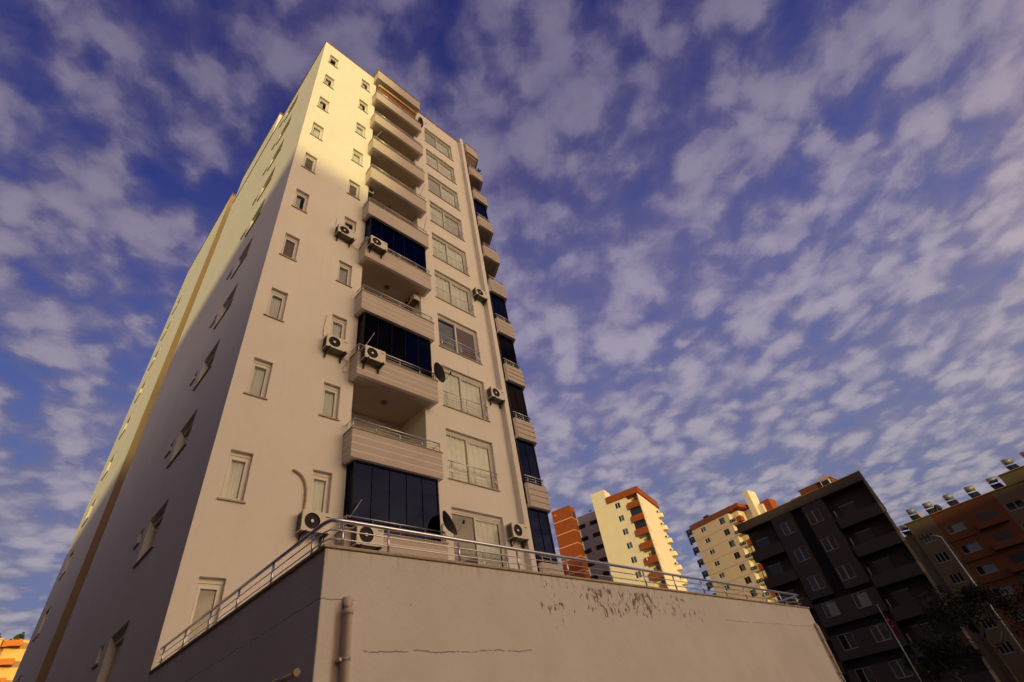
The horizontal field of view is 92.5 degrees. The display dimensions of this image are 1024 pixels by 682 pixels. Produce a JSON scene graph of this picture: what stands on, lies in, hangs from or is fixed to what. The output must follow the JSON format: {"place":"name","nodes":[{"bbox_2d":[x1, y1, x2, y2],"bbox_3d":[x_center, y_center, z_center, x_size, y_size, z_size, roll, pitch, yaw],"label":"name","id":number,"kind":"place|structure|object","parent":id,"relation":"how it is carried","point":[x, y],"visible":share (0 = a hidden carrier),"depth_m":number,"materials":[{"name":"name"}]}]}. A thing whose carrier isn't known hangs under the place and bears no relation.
{"place":"outdoors","nodes":[
{"label":"outdoors","id":0,"kind":"place"},
{"bbox_2d":[0,638,29,681],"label":"apartment block","id":1,"kind":"structure","parent":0,"point":[12,652],"depth_m":92.52,"materials":[{"name":"paint"}]},
{"bbox_2d":[10,632,25,639],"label":"bush","id":2,"kind":"object","parent":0,"point":[19,636],"visible":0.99,"depth_m":95.09,"materials":[{"name":"green plant"}]},
{"bbox_2d":[0,0,1023,639],"label":"sky","id":3,"kind":"structure","parent":0,"point":[770,249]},
{"bbox_2d":[551,505,590,577],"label":"stair tower","id":4,"kind":"structure","parent":0,"point":[569,540],"depth_m":115.27,"materials":[{"name":"concrete"}]},
{"bbox_2d":[576,511,611,580],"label":"apartment block","id":5,"kind":"structure","parent":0,"point":[591,536],"depth_m":119.45,"materials":[{"name":"grey paint"}]},
{"bbox_2d":[591,486,687,590],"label":"apartment tower","id":6,"kind":"structure","parent":0,"point":[633,530],"depth_m":108.14,"materials":[{"name":"paint"}]},
{"bbox_2d":[631,556,636,563],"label":"window","id":7,"kind":"structure","parent":6,"relation":"in","point":[633,559],"depth_m":104.62,"materials":[{"name":"glass"}]},
{"bbox_2d":[689,490,777,601],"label":"apartment tower","id":8,"kind":"structure","parent":0,"point":[722,550],"depth_m":128.97,"materials":[{"name":"paint"}]},
{"bbox_2d":[693,547,699,555],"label":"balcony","id":9,"kind":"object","parent":8,"relation":"attached to","point":[695,550],"visible":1,"depth_m":134.92,"materials":[{"name":"black"}]},
{"bbox_2d":[697,559,703,567],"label":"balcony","id":10,"kind":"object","parent":8,"relation":"attached to","point":[700,562],"visible":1,"depth_m":132.77,"materials":[{"name":"black"}]},
{"bbox_2d":[701,570,708,578],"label":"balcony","id":11,"kind":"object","parent":8,"relation":"attached to","point":[705,574],"visible":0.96,"depth_m":130.90,"materials":[{"name":"black"}]},
{"bbox_2d":[739,564,746,571],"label":"window","id":12,"kind":"structure","parent":8,"relation":"in","point":[742,567],"depth_m":124.21,"materials":[{"name":"grey"}]},
{"bbox_2d":[744,576,751,584],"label":"window","id":13,"kind":"structure","parent":8,"relation":"in","point":[747,579],"depth_m":122.32,"materials":[{"name":"grey"}]},
{"bbox_2d":[735,470,999,681],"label":"apartment block","id":14,"kind":"structure","parent":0,"point":[839,557],"depth_m":51.48,"materials":[{"name":"grey paint"}]},
{"bbox_2d":[780,520,796,535],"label":"window","id":15,"kind":"structure","parent":14,"relation":"in","point":[788,527],"depth_m":57.58,"materials":[{"name":"grey"}]},
{"bbox_2d":[793,545,810,561],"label":"window","id":16,"kind":"structure","parent":14,"relation":"in","point":[801,553],"depth_m":55.63,"materials":[{"name":"grey"}]},
{"bbox_2d":[805,508,823,524],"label":"window","id":17,"kind":"structure","parent":14,"relation":"in","point":[814,516],"depth_m":55.86,"materials":[{"name":"grey"}]},
{"bbox_2d":[807,573,825,590],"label":"window","id":18,"kind":"structure","parent":14,"relation":"in","point":[816,581],"depth_m":53.66,"materials":[{"name":"grey glass"}]},
{"bbox_2d":[820,535,838,551],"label":"window","id":19,"kind":"structure","parent":14,"relation":"in","point":[829,543],"depth_m":53.91,"materials":[{"name":"grey glass"}]},
{"bbox_2d":[821,600,840,617],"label":"window","id":20,"kind":"structure","parent":14,"relation":"in","point":[830,608],"depth_m":51.93,"materials":[{"name":"grey glass"}]},
{"bbox_2d":[836,563,856,580],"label":"window","id":21,"kind":"structure","parent":14,"relation":"in","point":[845,571],"depth_m":51.95,"materials":[{"name":"grey glass"}]},
{"bbox_2d":[837,632,857,650],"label":"window","id":22,"kind":"structure","parent":14,"relation":"in","point":[847,640],"depth_m":50.03,"materials":[{"name":"grey glass"}]},
{"bbox_2d":[851,590,872,608],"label":"window","id":23,"kind":"structure","parent":14,"relation":"in","point":[861,599],"depth_m":50.22,"materials":[{"name":"grey glass"}]},
{"bbox_2d":[854,666,876,681],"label":"window","id":24,"kind":"structure","parent":14,"relation":"in","point":[864,674],"depth_m":48.15,"materials":[{"name":"grey"}]},
{"bbox_2d":[869,623,892,642],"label":"window","id":25,"kind":"structure","parent":14,"relation":"in","point":[880,632],"depth_m":48.31,"materials":[{"name":"grey glass"}]},
{"bbox_2d":[888,659,913,678],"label":"window","id":26,"kind":"structure","parent":14,"relation":"in","point":[899,670],"depth_m":46.40,"materials":[{"name":"grey glass"}]},
{"label":"ground","id":27,"kind":"structure","parent":0,"visible":0},
{"bbox_2d":[12,41,563,681],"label":"apartment tower","id":28,"kind":"structure","parent":27,"relation":"on","point":[248,397],"depth_m":17.94,"materials":[{"name":"white paint"}]},
{"bbox_2d":[103,627,127,681],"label":"window","id":29,"kind":"structure","parent":28,"relation":"in","point":[119,639],"depth_m":12.03,"materials":[{"name":"white plastic"}]},
{"bbox_2d":[132,508,165,567],"bbox_3d":[-9.717,5.393,13.661,0.670,1.325,1.700,27,-53,-36],"label":"window","id":30,"kind":"structure","parent":28,"relation":"in","point":[158,521],"depth_m":14.02,"materials":[{"name":"white plastic"}]},
{"bbox_2d":[166,420,193,468],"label":"window","id":31,"kind":"structure","parent":28,"relation":"in","point":[186,434],"depth_m":15.93,"materials":[{"name":"white plastic"}]},
{"bbox_2d":[179,578,224,648],"bbox_3d":[-6.444,5.673,10.120,0.635,1.325,0.670,27,-53,-36],"label":"window","id":32,"kind":"structure","parent":28,"relation":"in","point":[208,592],"depth_m":10.19,"materials":[{"name":"white plastic"}]},
{"bbox_2d":[192,349,216,390],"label":"window","id":33,"kind":"structure","parent":28,"relation":"in","point":[209,363],"depth_m":17.81,"materials":[{"name":"white plastic"}]},
{"bbox_2d":[213,293,234,329],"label":"window","id":34,"kind":"structure","parent":28,"relation":"in","point":[228,305],"depth_m":19.15,"materials":[{"name":"glass"}]},
{"bbox_2d":[217,451,251,503],"bbox_3d":[-6.892,3.439,12.071,0.635,1.325,0.670,27,-53,-36],"label":"window","id":35,"kind":"structure","parent":28,"relation":"in","point":[232,490],"depth_m":12.06,"materials":[{"name":"white plastic"}]},
{"bbox_2d":[230,248,248,278],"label":"window","id":36,"kind":"structure","parent":28,"relation":"in","point":[246,253],"depth_m":20.97,"materials":[{"name":"white plastic"}]},
{"bbox_2d":[245,209,261,236],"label":"window","id":37,"kind":"structure","parent":28,"relation":"in","point":[261,209],"depth_m":22.81,"materials":[{"name":"white plastic"}]},
{"bbox_2d":[243,359,271,399],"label":"window","id":38,"kind":"structure","parent":28,"relation":"in","point":[260,371],"depth_m":14.04,"materials":[{"name":"white plastic"}]},
{"bbox_2d":[263,289,286,322],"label":"window","id":39,"kind":"structure","parent":28,"relation":"in","point":[275,307],"depth_m":16.01,"materials":[{"name":"beige glass"}]},
{"bbox_2d":[279,235,298,261],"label":"window","id":40,"kind":"structure","parent":28,"relation":"in","point":[289,247],"depth_m":17.93,"materials":[{"name":"white plastic"}]},
{"bbox_2d":[291,190,307,213],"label":"window","id":41,"kind":"structure","parent":28,"relation":"in","point":[300,200],"depth_m":20.03,"materials":[{"name":"white plastic"}]},
{"bbox_2d":[292,469,307,508],"bbox_3d":[-5.544,3.934,12.712,0.487,1.270,0.112,23,-51,-33],"label":"hose","id":42,"kind":"object","parent":28,"relation":"attached to","point":[305,483],"visible":0.81,"depth_m":12.93,"materials":[{"name":"plastic"}]},
{"bbox_2d":[301,154,315,173],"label":"window","id":43,"kind":"structure","parent":28,"relation":"in","point":[309,163],"depth_m":21.87,"materials":[{"name":"white plastic"}]},
{"bbox_2d":[295,509,331,546],"bbox_3d":[-4.958,4.713,12.287,0.802,0.800,0.350,27,-53,-36],"label":"air conditioner","id":44,"kind":"object","parent":28,"relation":"attached to","point":[308,521],"visible":0.93,"depth_m":12.27,"materials":[{"name":"beige"}]},
{"bbox_2d":[309,124,322,140],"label":"window","id":45,"kind":"structure","parent":28,"relation":"in","point":[316,131],"depth_m":23.89,"materials":[{"name":"white plastic"}]},
{"bbox_2d":[308,471,329,512],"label":"window","id":46,"kind":"structure","parent":28,"relation":"in","point":[318,500],"depth_m":13.37,"materials":[{"name":"white plastic"}]},
{"bbox_2d":[317,98,328,112],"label":"window","id":47,"kind":"structure","parent":28,"relation":"in","point":[323,105],"depth_m":25.89,"materials":[{"name":"white plastic"}]},
{"bbox_2d":[323,76,333,89],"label":"window","id":48,"kind":"structure","parent":28,"relation":"in","point":[327,81],"depth_m":27.87,"materials":[{"name":"white plastic"}]},
{"bbox_2d":[318,384,339,420],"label":"window","id":49,"kind":"structure","parent":28,"relation":"in","point":[329,397],"depth_m":15.29,"materials":[{"name":"white plastic"}]},
{"bbox_2d":[328,56,337,68],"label":"window","id":50,"kind":"structure","parent":28,"relation":"in","point":[332,61],"depth_m":29.86,"materials":[{"name":"white plastic"}]},
{"bbox_2d":[322,333,348,362],"bbox_3d":[-5.829,0.244,16.225,0.802,0.800,0.350,27,-53,-36],"label":"air conditioner","id":51,"kind":"object","parent":28,"relation":"attached to","point":[335,345],"visible":1,"depth_m":16.20,"materials":[{"name":"beige"}]},
{"bbox_2d":[330,316,345,338],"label":"window","id":52,"kind":"structure","parent":28,"relation":"in","point":[337,325],"depth_m":17.37,"materials":[{"name":"white plastic"}]},
{"bbox_2d":[336,262,351,287],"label":"window","id":53,"kind":"structure","parent":28,"relation":"in","point":[343,277],"depth_m":19.24,"materials":[{"name":"white plastic"}]},
{"bbox_2d":[335,223,355,246],"bbox_3d":[-6.824,-4.329,20.108,0.802,0.800,0.350,27,-53,-36],"label":"air conditioner","id":54,"kind":"object","parent":28,"relation":"attached to","point":[344,233],"visible":1,"depth_m":20.09,"materials":[{"name":"beige"}]},
{"bbox_2d":[344,218,356,239],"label":"window","id":55,"kind":"structure","parent":28,"relation":"in","point":[347,223],"depth_m":21.38,"materials":[{"name":"white plastic"}]},
{"bbox_2d":[347,181,359,200],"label":"window","id":56,"kind":"structure","parent":28,"relation":"in","point":[353,190],"depth_m":23.12,"materials":[{"name":"white plastic"}]},
{"bbox_2d":[351,150,362,166],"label":"window","id":57,"kind":"structure","parent":28,"relation":"in","point":[357,158],"depth_m":25.14,"materials":[{"name":"glass"}]},
{"bbox_2d":[355,124,365,138],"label":"window","id":58,"kind":"structure","parent":28,"relation":"in","point":[359,130],"depth_m":27.11,"materials":[{"name":"white plastic"}]},
{"bbox_2d":[358,101,367,113],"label":"window","id":59,"kind":"structure","parent":28,"relation":"in","point":[363,107],"depth_m":29.09,"materials":[{"name":"white plastic"}]},
{"bbox_2d":[361,81,369,92],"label":"window","id":60,"kind":"structure","parent":28,"relation":"in","point":[363,85],"depth_m":31.05,"materials":[{"name":"white plastic"}]},
{"bbox_2d":[351,525,383,550],"bbox_3d":[-3.671,5.146,12.510,0.802,0.800,0.350,27,-53,-36],"label":"air conditioner","id":61,"kind":"object","parent":28,"relation":"attached to","point":[366,538],"visible":0.81,"depth_m":12.48,"materials":[{"name":"beige metal"}]},
{"bbox_2d":[368,188,373,199],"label":"air conditioner","id":62,"kind":"object","parent":28,"relation":"attached to","point":[370,192],"visible":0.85,"depth_m":24.01,"materials":[{"name":"beige"}]},
{"bbox_2d":[360,345,385,373],"bbox_3d":[-4.625,0.614,16.403,0.802,0.800,0.350,27,-53,-36],"label":"air conditioner","id":63,"kind":"object","parent":28,"relation":"attached to","point":[373,356],"visible":1,"depth_m":16.38,"materials":[{"name":"beige"}]},
{"bbox_2d":[367,235,386,258],"bbox_3d":[-5.556,-3.900,20.307,0.802,0.800,0.350,27,-53,-36],"label":"air conditioner","id":64,"kind":"object","parent":28,"relation":"attached to","point":[376,244],"visible":1,"depth_m":20.28,"materials":[{"name":"beige"}]},
{"bbox_2d":[377,84,416,118],"bbox_3d":[-7.498,-15.437,31.954,2.900,0.915,0.420,27,-53,-36],"label":"awning","id":65,"kind":"object","parent":28,"relation":"attached to","point":[396,100],"visible":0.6,"depth_m":31.99,"materials":[{"name":"fabric"}]},
{"bbox_2d":[404,293,419,310],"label":"air conditioner","id":66,"kind":"object","parent":28,"relation":"attached to","point":[413,300],"visible":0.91,"depth_m":21.58,"materials":[{"name":"beige"}]},
{"bbox_2d":[424,129,452,160],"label":"window","id":67,"kind":"structure","parent":28,"relation":"in","point":[433,141],"depth_m":33.88,"materials":[{"name":"white glass"}]},
{"bbox_2d":[426,151,456,184],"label":"window","id":68,"kind":"structure","parent":28,"relation":"in","point":[432,161],"depth_m":31.93,"materials":[{"name":"white glass"}]},
{"bbox_2d":[433,362,451,382],"bbox_3d":[-2.725,1.256,18.544,0.654,0.860,0.663,-28,-43,19],"label":"satellite dish","id":69,"kind":"object","parent":28,"relation":"attached to","point":[439,372],"visible":0.98,"depth_m":18.39,"materials":[{"name":"metal"}]},
{"bbox_2d":[428,175,460,211],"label":"window","id":70,"kind":"structure","parent":28,"relation":"in","point":[434,186],"depth_m":29.96,"materials":[{"name":"white glass"}]},
{"bbox_2d":[430,203,464,241],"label":"window","id":71,"kind":"structure","parent":28,"relation":"in","point":[439,217],"depth_m":28.01,"materials":[{"name":"white plastic"}]},
{"bbox_2d":[432,234,469,276],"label":"window","id":72,"kind":"structure","parent":28,"relation":"in","point":[442,250],"depth_m":26.06,"materials":[{"name":"white plastic"}]},
{"bbox_2d":[441,510,464,540],"bbox_3d":[-1.860,5.560,14.784,0.654,0.860,0.663,-33,-45,24],"label":"satellite dish","id":73,"kind":"object","parent":28,"relation":"attached to","point":[448,522],"visible":1,"depth_m":14.61,"materials":[{"name":"metal"}]},
{"bbox_2d":[434,271,475,316],"bbox_3d":[-2.997,-2.182,23.989,2.390,2.035,0.670,27,-53,-36],"label":"window","id":74,"kind":"structure","parent":28,"relation":"in","point":[448,291],"depth_m":24.09,"materials":[{"name":"white glass"}]},
{"bbox_2d":[438,315,482,364],"bbox_3d":[-2.549,0.052,22.038,2.390,2.035,0.670,27,-53,-36],"label":"window","id":75,"kind":"structure","parent":28,"relation":"in","point":[453,337],"depth_m":22.21,"materials":[{"name":"grey glass"}]},
{"bbox_2d":[442,367,490,421],"bbox_3d":[-2.101,2.287,20.087,2.390,2.035,0.670,27,-53,-36],"label":"window","id":76,"kind":"structure","parent":28,"relation":"in","point":[461,393],"depth_m":20.16,"materials":[{"name":"white glass"}]},
{"bbox_2d":[446,430,500,491],"bbox_3d":[-1.653,4.522,18.136,2.390,2.035,0.670,27,-53,-36],"label":"window","id":77,"kind":"structure","parent":28,"relation":"in","point":[469,459],"depth_m":18.17,"materials":[{"name":"white glass"}]},
{"bbox_2d":[472,287,487,305],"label":"air conditioner","id":78,"kind":"object","parent":28,"relation":"attached to","point":[480,295],"visible":1,"depth_m":25.00,"materials":[{"name":"beige"}]},
{"bbox_2d":[451,508,508,567],"bbox_3d":[-1.205,6.756,16.185,2.390,2.035,0.670,27,-53,-36],"label":"window","id":79,"kind":"structure","parent":28,"relation":"in","point":[477,527],"depth_m":16.34,"materials":[{"name":"white plastic"}]},
{"bbox_2d":[486,386,504,408],"bbox_3d":[-0.641,2.421,20.957,0.802,0.800,0.350,27,-53,-36],"label":"air conditioner","id":80,"kind":"object","parent":28,"relation":"attached to","point":[494,394],"visible":1,"depth_m":20.92,"materials":[{"name":"beige"}]},
{"bbox_2d":[506,522,528,548],"bbox_3d":[0.247,6.820,17.126,0.802,0.800,0.350,27,-53,-36],"label":"air conditioner","id":81,"kind":"object","parent":28,"relation":"attached to","point":[517,532],"visible":0.98,"depth_m":17.10,"materials":[{"name":"beige"}]},
{"bbox_2d":[148,544,842,681],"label":"terrace podium","id":82,"kind":"object","parent":27,"relation":"on","point":[421,619],"visible":1,"depth_m":6.91,"materials":[{"name":"paint"}]},
{"bbox_2d":[271,668,300,681],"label":"drain spout","id":83,"kind":"object","parent":82,"relation":"attached to","point":[293,674],"visible":1,"depth_m":5.08,"materials":[{"name":"plastic"}]},
{"bbox_2d":[335,596,353,681],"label":"downpipe","id":84,"kind":"object","parent":82,"relation":"attached to","point":[344,660],"visible":1,"depth_m":5.22,"materials":[{"name":"plastic"}]},
{"bbox_2d":[157,518,801,663],"bbox_3d":[1.152,6.873,11.952,15.307,0.371,6.375,27,-53,-36],"label":"terrace railing","id":85,"kind":"object","parent":82,"relation":"on","point":[312,534],"visible":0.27,"depth_m":7.54,"materials":[{"name":"metal"}]},
{"bbox_2d":[813,623,845,681],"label":"downpipe","id":86,"kind":"object","parent":82,"relation":"attached to","point":[828,650],"visible":1,"depth_m":13.88,"materials":[{"name":"metal"}]},
{"bbox_2d":[877,605,921,681],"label":"flagpole","id":87,"kind":"object","parent":27,"relation":"on","point":[901,647],"visible":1,"depth_m":28.08,"materials":[{"name":"metal"}]},
{"bbox_2d":[882,612,899,635],"bbox_3d":[22.316,16.654,28.808,0.125,1.310,0.220,27,-53,-36],"label":"flag","id":88,"kind":"object","parent":87,"relation":"hanging from","point":[894,629],"visible":1,"depth_m":28.74,"materials":[{"name":"red fabric"}]},
{"bbox_2d":[901,617,984,681],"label":"tree","id":89,"kind":"object","parent":27,"relation":"on","point":[934,653],"visible":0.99,"depth_m":32.53,"materials":[{"name":"green plant"}]},
{"bbox_2d":[903,465,1023,681],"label":"apartment block","id":90,"kind":"structure","parent":27,"relation":"on","point":[982,535],"depth_m":71.46,"materials":[{"name":"orange paint"}]},
{"bbox_2d":[898,525,911,536],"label":"solar water heater","id":91,"kind":"object","parent":90,"relation":"on","point":[902,528],"visible":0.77,"depth_m":80.80,"materials":[{"name":"metal"}]},
{"bbox_2d":[906,508,920,519],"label":"solar water heater","id":92,"kind":"object","parent":90,"relation":"on","point":[912,511],"visible":0.97,"depth_m":79.80,"materials":[{"name":"metal"}]},
{"bbox_2d":[920,532,936,543],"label":"window","id":93,"kind":"structure","parent":90,"relation":"in","point":[932,538],"depth_m":76.96,"materials":[{"name":"grey"}]},
{"bbox_2d":[922,501,937,513],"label":"solar water heater","id":94,"kind":"object","parent":90,"relation":"on","point":[926,505],"visible":0.96,"depth_m":78.45,"materials":[{"name":"metal"}]},
{"bbox_2d":[934,551,950,563],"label":"window","id":95,"kind":"structure","parent":90,"relation":"in","point":[942,557],"depth_m":75.04,"materials":[{"name":"grey"}]},
{"bbox_2d":[942,493,958,505],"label":"solar water heater","id":96,"kind":"object","parent":90,"relation":"on","point":[946,497],"visible":0.96,"depth_m":76.80,"materials":[{"name":"metal"}]},
{"bbox_2d":[945,521,967,534],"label":"window","id":97,"kind":"structure","parent":90,"relation":"in","point":[956,527],"depth_m":74.82,"materials":[{"name":"grey"}]},
{"bbox_2d":[948,572,965,584],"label":"window","id":98,"kind":"structure","parent":90,"relation":"in","point":[957,578],"depth_m":73.09,"materials":[{"name":"grey"}]},
{"bbox_2d":[960,541,981,554],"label":"window","id":99,"kind":"structure","parent":90,"relation":"in","point":[973,546],"depth_m":72.90,"materials":[{"name":"grey glass"}]},
{"bbox_2d":[963,485,980,497],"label":"solar water heater","id":100,"kind":"object","parent":90,"relation":"on","point":[970,488],"visible":0.98,"depth_m":75.18,"materials":[{"name":"metal"}]},
{"bbox_2d":[975,562,998,575],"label":"window","id":101,"kind":"structure","parent":90,"relation":"in","point":[987,568],"depth_m":70.91,"materials":[{"name":"grey glass"}]},
{"bbox_2d":[980,617,997,629],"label":"window","id":102,"kind":"structure","parent":90,"relation":"in","point":[991,626],"depth_m":69.13,"materials":[{"name":"grey"}]},
{"bbox_2d":[985,476,1003,489],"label":"solar water heater","id":103,"kind":"object","parent":90,"relation":"on","point":[991,480],"visible":0.96,"depth_m":73.54,"materials":[{"name":"metal"}]},
{"bbox_2d":[991,584,1013,597],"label":"window","id":104,"kind":"structure","parent":90,"relation":"in","point":[1006,586],"depth_m":68.95,"materials":[{"name":"grey"}]},
{"bbox_2d":[995,641,1015,654],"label":"window","id":105,"kind":"structure","parent":90,"relation":"in","point":[1005,648],"depth_m":67.17,"materials":[{"name":"grey"}]},
{"bbox_2d":[1001,458,1019,469],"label":"solar water heater","id":106,"kind":"object","parent":90,"relation":"on","point":[1007,461],"visible":0.91,"depth_m":72.89,"materials":[{"name":"metal"}]},
{"bbox_2d":[1004,498,1023,511],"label":"window","id":107,"kind":"structure","parent":90,"relation":"in","point":[1017,504],"depth_m":70.71,"materials":[{"name":"grey"}]},
{"bbox_2d":[1008,608,1023,621],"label":"window","id":108,"kind":"structure","parent":90,"relation":"in","point":[1022,609],"depth_m":67.24,"materials":[{"name":"grey"}]},
{"bbox_2d":[914,582,1019,681],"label":"tree","id":109,"kind":"object","parent":27,"relation":"on","point":[956,609],"visible":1,"depth_m":33.63,"materials":[{"name":"green plant"}]},
{"bbox_2d":[919,535,1023,653],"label":"street lamp","id":110,"kind":"object","parent":27,"relation":"on","point":[1004,625],"visible":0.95,"depth_m":41.40,"materials":[{"name":"metal"}]},
{"bbox_2d":[996,571,1023,637],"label":"tree","id":111,"kind":"object","parent":27,"relation":"on","point":[1010,606],"visible":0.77,"depth_m":32.68,"materials":[{"name":"green plant"}]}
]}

